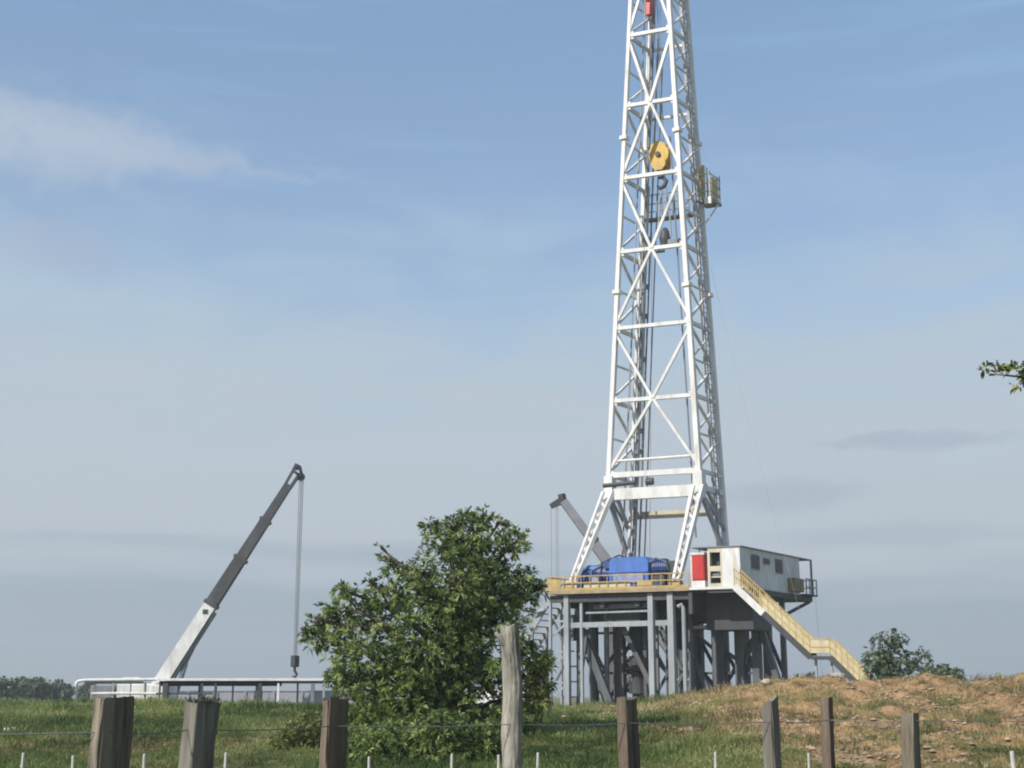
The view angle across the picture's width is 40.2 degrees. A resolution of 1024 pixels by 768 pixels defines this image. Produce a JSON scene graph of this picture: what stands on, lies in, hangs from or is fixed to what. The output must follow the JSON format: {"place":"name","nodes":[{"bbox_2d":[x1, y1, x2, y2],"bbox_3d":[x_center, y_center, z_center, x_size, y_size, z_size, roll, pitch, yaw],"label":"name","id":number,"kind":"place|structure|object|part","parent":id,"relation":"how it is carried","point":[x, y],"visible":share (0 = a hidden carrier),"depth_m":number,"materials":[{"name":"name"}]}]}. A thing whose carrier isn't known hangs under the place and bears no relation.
{"place":"outdoors","nodes":[
{"label":"outdoors","id":0,"kind":"place"},
{"bbox_2d":[151,683,175,700],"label":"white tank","id":1,"kind":"object","parent":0,"point":[155,688],"visible":0.15,"depth_m":91.81,"materials":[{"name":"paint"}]},
{"bbox_2d":[183,694,221,703],"bbox_3d":[-1.719,1.756,7.797,0.218,0.060,0.218,0,-13,0],"label":"dry weed","id":2,"kind":"object","parent":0,"point":[213,699],"visible":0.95,"depth_m":7.76,"materials":[{"name":"grey plant"}]},
{"bbox_2d":[177,691,372,705],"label":"boundary wall","id":3,"kind":"structure","parent":0,"point":[305,696],"depth_m":103.33,"materials":[{"name":"concrete"}]},
{"bbox_2d":[464,689,529,704],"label":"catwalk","id":4,"kind":"object","parent":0,"point":[485,700],"depth_m":94.16,"materials":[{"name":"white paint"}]},
{"bbox_2d":[0,672,1023,767],"bbox_3d":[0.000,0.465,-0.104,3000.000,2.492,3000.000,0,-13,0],"label":"ground","id":5,"kind":"structure","parent":0,"point":[886,710],"depth_m":33.65,"materials":[{"name":"brown soil"}]},
{"bbox_2d":[0,676,32,702],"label":"tree","id":6,"kind":"object","parent":5,"relation":"on","point":[18,690],"visible":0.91,"depth_m":185.66,"materials":[{"name":"green plant"}]},
{"bbox_2d":[21,753,24,767],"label":"fence stake","id":7,"kind":"object","parent":5,"relation":"on","point":[22,760],"visible":1,"depth_m":14.17,"materials":[{"name":"paint"}]},
{"bbox_2d":[22,676,55,702],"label":"tree","id":8,"kind":"object","parent":5,"relation":"on","point":[40,687],"visible":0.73,"depth_m":190.53,"materials":[{"name":"green plant"}]},
{"bbox_2d":[45,679,75,702],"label":"tree","id":9,"kind":"object","parent":5,"relation":"on","point":[62,690],"visible":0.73,"depth_m":196.46,"materials":[{"name":"green plant"}]},
{"bbox_2d":[71,756,74,767],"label":"fence stake","id":10,"kind":"object","parent":5,"relation":"on","point":[72,761],"visible":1,"depth_m":13.81,"materials":[{"name":"paint"}]},
{"bbox_2d":[74,683,93,701],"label":"tree","id":11,"kind":"object","parent":5,"relation":"on","point":[83,692],"visible":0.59,"depth_m":202.47,"materials":[{"name":"green plant"}]},
{"bbox_2d":[87,696,134,767],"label":"fence post","id":12,"kind":"object","parent":5,"relation":"on","point":[109,750],"visible":1,"depth_m":7.24,"materials":[{"name":"grey wood"}]},
{"bbox_2d":[75,677,158,698],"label":"tubular railing","id":13,"kind":"object","parent":5,"relation":"on","point":[126,680],"visible":0.78,"depth_m":89.93,"materials":[{"name":"white metal"}]},
{"bbox_2d":[142,754,145,767],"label":"fence stake","id":14,"kind":"object","parent":5,"relation":"on","point":[144,761],"visible":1,"depth_m":13.94,"materials":[{"name":"paint"}]},
{"bbox_2d":[90,463,304,703],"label":"mobile crane","id":15,"kind":"object","parent":5,"relation":"on","point":[176,661],"visible":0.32,"depth_m":98.64,"materials":[{"name":"white paint"}]},
{"bbox_2d":[290,655,298,677],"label":"crane hook","id":16,"kind":"object","parent":15,"relation":"hanging from","point":[294,661],"visible":0.98,"depth_m":97.91,"materials":[{"name":"metal"}]},
{"bbox_2d":[178,700,220,767],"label":"fence post","id":17,"kind":"object","parent":5,"relation":"on","point":[198,738],"visible":0.98,"depth_m":7.71,"materials":[{"name":"grey wood"}]},
{"bbox_2d":[223,752,227,767],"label":"fence stake","id":18,"kind":"object","parent":5,"relation":"on","point":[225,765],"visible":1,"depth_m":14.19,"materials":[{"name":"paint"}]},
{"bbox_2d":[156,678,327,703],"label":"long shelter","id":19,"kind":"object","parent":5,"relation":"on","point":[200,683],"visible":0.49,"depth_m":89.43,"materials":[{"name":"white paint"}]},
{"bbox_2d":[266,705,322,750],"bbox_3d":[-4.423,7.584,30.068,1.681,1.347,1.038,7,-15,-30],"label":"leafy shrub","id":20,"kind":"object","parent":5,"relation":"on","point":[290,740],"visible":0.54,"depth_m":29.96,"materials":[{"name":"green plant"}]},
{"bbox_2d":[319,697,348,767],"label":"fence post","id":21,"kind":"object","parent":5,"relation":"on","point":[333,747],"visible":1,"depth_m":8.70,"materials":[{"name":"brown wood"}]},
{"bbox_2d":[347,708,501,765],"bbox_3d":[-1.584,7.299,27.638,3.785,1.783,1.897,0,-13,0],"label":"leafy shrub","id":22,"kind":"object","parent":5,"relation":"on","point":[432,743],"visible":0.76,"depth_m":27.44,"materials":[{"name":"green plant"}]},
{"bbox_2d":[297,503,553,750],"bbox_3d":[-1.489,5.931,32.202,6.057,6.680,7.149,5,-13,-20],"label":"broadleaf tree","id":23,"kind":"object","parent":5,"relation":"on","point":[426,684],"visible":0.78,"depth_m":33.06,"materials":[{"name":"green plant"}]},
{"bbox_2d":[450,754,453,767],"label":"fence stake","id":24,"kind":"object","parent":5,"relation":"on","point":[451,761],"visible":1,"depth_m":13.83,"materials":[{"name":"paint"}]},
{"bbox_2d":[497,755,499,767],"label":"fence stake","id":25,"kind":"object","parent":5,"relation":"on","point":[498,761],"visible":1,"depth_m":14.21,"materials":[{"name":"paint"}]},
{"bbox_2d":[494,623,522,767],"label":"fence post","id":26,"kind":"object","parent":5,"relation":"on","point":[512,703],"visible":1,"depth_m":9.32,"materials":[{"name":"grey wood"}]},
{"bbox_2d":[0,719,1023,735],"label":"fence wire","id":27,"kind":"object","parent":26,"relation":"attached to","point":[72,733],"visible":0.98,"depth_m":9.15,"materials":[{"name":"metal"}]},
{"bbox_2d":[0,672,1023,767],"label":"grass","id":28,"kind":"structure","parent":5,"relation":"on","point":[226,710],"depth_m":31.94,"materials":[{"name":"green plant"}]},
{"bbox_2d":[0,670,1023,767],"bbox_3d":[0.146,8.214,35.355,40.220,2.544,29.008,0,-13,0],"label":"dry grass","id":29,"kind":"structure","parent":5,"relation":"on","point":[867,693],"depth_m":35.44,"materials":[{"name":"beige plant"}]},
{"bbox_2d":[496,598,563,703],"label":"pipe ramp","id":30,"kind":"structure","parent":5,"relation":"on","point":[540,613],"depth_m":94.78,"materials":[{"name":"grey paint"}]},
{"bbox_2d":[536,752,538,767],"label":"fence stake","id":31,"kind":"object","parent":5,"relation":"on","point":[537,761],"visible":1,"depth_m":14.11,"materials":[{"name":"paint"}]},
{"bbox_2d":[522,648,558,734],"bbox_3d":[0.606,7.388,33.170,1.051,2.245,0.947,-5,-14,22],"label":"leafy shrub","id":32,"kind":"object","parent":5,"relation":"on","point":[539,678],"visible":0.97,"depth_m":33.12,"materials":[{"name":"green plant"}]},
{"bbox_2d":[616,696,639,767],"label":"fence post","id":33,"kind":"object","parent":5,"relation":"on","point":[628,745],"visible":1,"depth_m":9.67,"materials":[{"name":"brown wood"}]},
{"bbox_2d":[549,493,712,688],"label":"mobile crane","id":34,"kind":"object","parent":5,"relation":"on","point":[600,551],"visible":0.1,"depth_m":113.86,"materials":[{"name":"grey paint"}]},
{"bbox_2d":[625,626,648,699],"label":"blowout preventer","id":35,"kind":"object","parent":5,"relation":"on","point":[634,687],"visible":0.36,"depth_m":94.21,"materials":[{"name":"metal"}]},
{"bbox_2d":[545,572,796,706],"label":"rig substructure","id":36,"kind":"object","parent":5,"relation":"on","point":[683,614],"visible":0.77,"depth_m":92.43,"materials":[{"name":"grey paint"}]},
{"bbox_2d":[577,553,680,587],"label":"drawworks","id":37,"kind":"object","parent":36,"relation":"on","point":[629,564],"visible":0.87,"depth_m":92.87,"materials":[{"name":"blue paint"}]},
{"bbox_2d":[564,0,728,587],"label":"drilling mast","id":38,"kind":"object","parent":36,"relation":"on","point":[698,489],"visible":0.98,"depth_m":99.30,"materials":[{"name":"white metal"}]},
{"bbox_2d":[649,140,670,189],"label":"travelling block","id":39,"kind":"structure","parent":38,"relation":"hanging from","point":[659,156],"depth_m":101.88,"materials":[{"name":"yellow paint"}]},
{"bbox_2d":[655,187,680,252],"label":"swivel","id":40,"kind":"object","parent":39,"relation":"hanging from","point":[664,235],"visible":0.83,"depth_m":100.73,"materials":[{"name":"metal"}]},
{"bbox_2d":[707,254,814,664],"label":"guy wire","id":41,"kind":"object","parent":38,"relation":"attached to","point":[757,453],"visible":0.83,"depth_m":94.82,"materials":[{"name":"grey paint"}]},
{"bbox_2d":[690,552,707,586],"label":"red cabinet","id":42,"kind":"object","parent":36,"relation":"on","point":[699,568],"visible":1,"depth_m":90.12,"materials":[{"name":"metal"}]},
{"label":"door","id":43,"kind":"part","parent":42,"relation":"part of","materials":[{"name":"red paint"}]},
{"bbox_2d":[691,545,817,614],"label":"rig cabin","id":44,"kind":"object","parent":36,"relation":"on","point":[765,570],"visible":0.91,"depth_m":91.72,"materials":[{"name":"metal"}]},
{"bbox_2d":[751,554,759,569],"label":"window","id":45,"kind":"structure","parent":44,"relation":"in","point":[755,559],"depth_m":90.90,"materials":[{"name":"grey glass"}]},
{"bbox_2d":[763,558,769,564],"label":"window","id":46,"kind":"structure","parent":44,"relation":"in","point":[765,560],"depth_m":92.34,"materials":[{"name":"grey glass"}]},
{"bbox_2d":[775,558,782,573],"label":"window","id":47,"kind":"structure","parent":44,"relation":"in","point":[778,562],"depth_m":93.93,"materials":[{"name":"grey glass"}]},
{"bbox_2d":[677,649,689,692],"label":"white valve skid","id":48,"kind":"object","parent":5,"relation":"on","point":[680,654],"visible":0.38,"depth_m":91.93,"materials":[{"name":"grey paint"}]},
{"bbox_2d":[714,752,717,767],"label":"fence stake","id":49,"kind":"object","parent":5,"relation":"on","point":[715,760],"visible":1,"depth_m":14.09,"materials":[{"name":"paint"}]},
{"bbox_2d":[761,679,770,684],"bbox_3d":[8.002,9.374,44.019,0.291,0.221,0.322,-12,-17,42],"label":"stone","id":50,"kind":"object","parent":5,"relation":"on","point":[765,681],"visible":0.9,"depth_m":43.91,"materials":[{"name":"white stone"}]},
{"bbox_2d":[762,695,781,767],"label":"fence post","id":51,"kind":"object","parent":5,"relation":"on","point":[771,739],"visible":1,"depth_m":10.05,"materials":[{"name":"grey wood"}]},
{"bbox_2d":[562,671,1023,767],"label":"clods","id":52,"kind":"object","parent":5,"relation":"on","point":[887,751],"visible":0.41,"depth_m":33.63,"materials":[{"name":"brown soil"}]},
{"bbox_2d":[732,568,873,680],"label":"access stairs","id":53,"kind":"structure","parent":5,"relation":"on","point":[792,631],"depth_m":85.92,"materials":[{"name":"yellow metal"}]},
{"bbox_2d":[795,671,819,677],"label":"bush","id":54,"kind":"object","parent":5,"relation":"on","point":[808,674],"visible":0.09,"depth_m":126.63,"materials":[{"name":"green plant"}]},
{"bbox_2d":[807,753,810,767],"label":"fence stake","id":55,"kind":"object","parent":5,"relation":"on","point":[808,758],"visible":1,"depth_m":14.15,"materials":[{"name":"paint"}]},
{"bbox_2d":[820,696,835,767],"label":"fence post","id":56,"kind":"object","parent":5,"relation":"on","point":[827,739],"visible":1,"depth_m":10.84,"materials":[{"name":"brown wood"}]},
{"bbox_2d":[830,672,845,678],"bbox_3d":[10.606,9.551,45.628,0.551,0.310,0.592,10,-16,-39],"label":"stone","id":57,"kind":"object","parent":5,"relation":"on","point":[839,674],"visible":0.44,"depth_m":45.46,"materials":[{"name":"white stone"}]},
{"bbox_2d":[859,628,933,680],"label":"layered tree","id":58,"kind":"object","parent":5,"relation":"on","point":[883,661],"visible":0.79,"depth_m":70.35,"materials":[{"name":"green plant"}]},
{"bbox_2d":[900,711,920,767],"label":"fence post","id":59,"kind":"object","parent":5,"relation":"on","point":[910,746],"visible":1,"depth_m":10.53,"materials":[{"name":"brown wood"}]},
{"bbox_2d":[918,662,966,679],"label":"bush","id":60,"kind":"object","parent":5,"relation":"on","point":[941,668],"visible":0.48,"depth_m":73.34,"materials":[{"name":"green plant"}]},
{"bbox_2d":[975,360,1023,394],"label":"overhanging tree","id":61,"kind":"object","parent":5,"relation":"on","point":[1008,368],"visible":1,"depth_m":9.75,"materials":[{"name":"green plant"}]},
{"bbox_2d":[1010,751,1015,767],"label":"fence stake","id":62,"kind":"object","parent":5,"relation":"on","point":[1012,759],"visible":1,"depth_m":14.06,"materials":[{"name":"paint"}]},
{"bbox_2d":[0,0,1023,696],"label":"sky","id":63,"kind":"structure","parent":0,"point":[369,247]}
]}

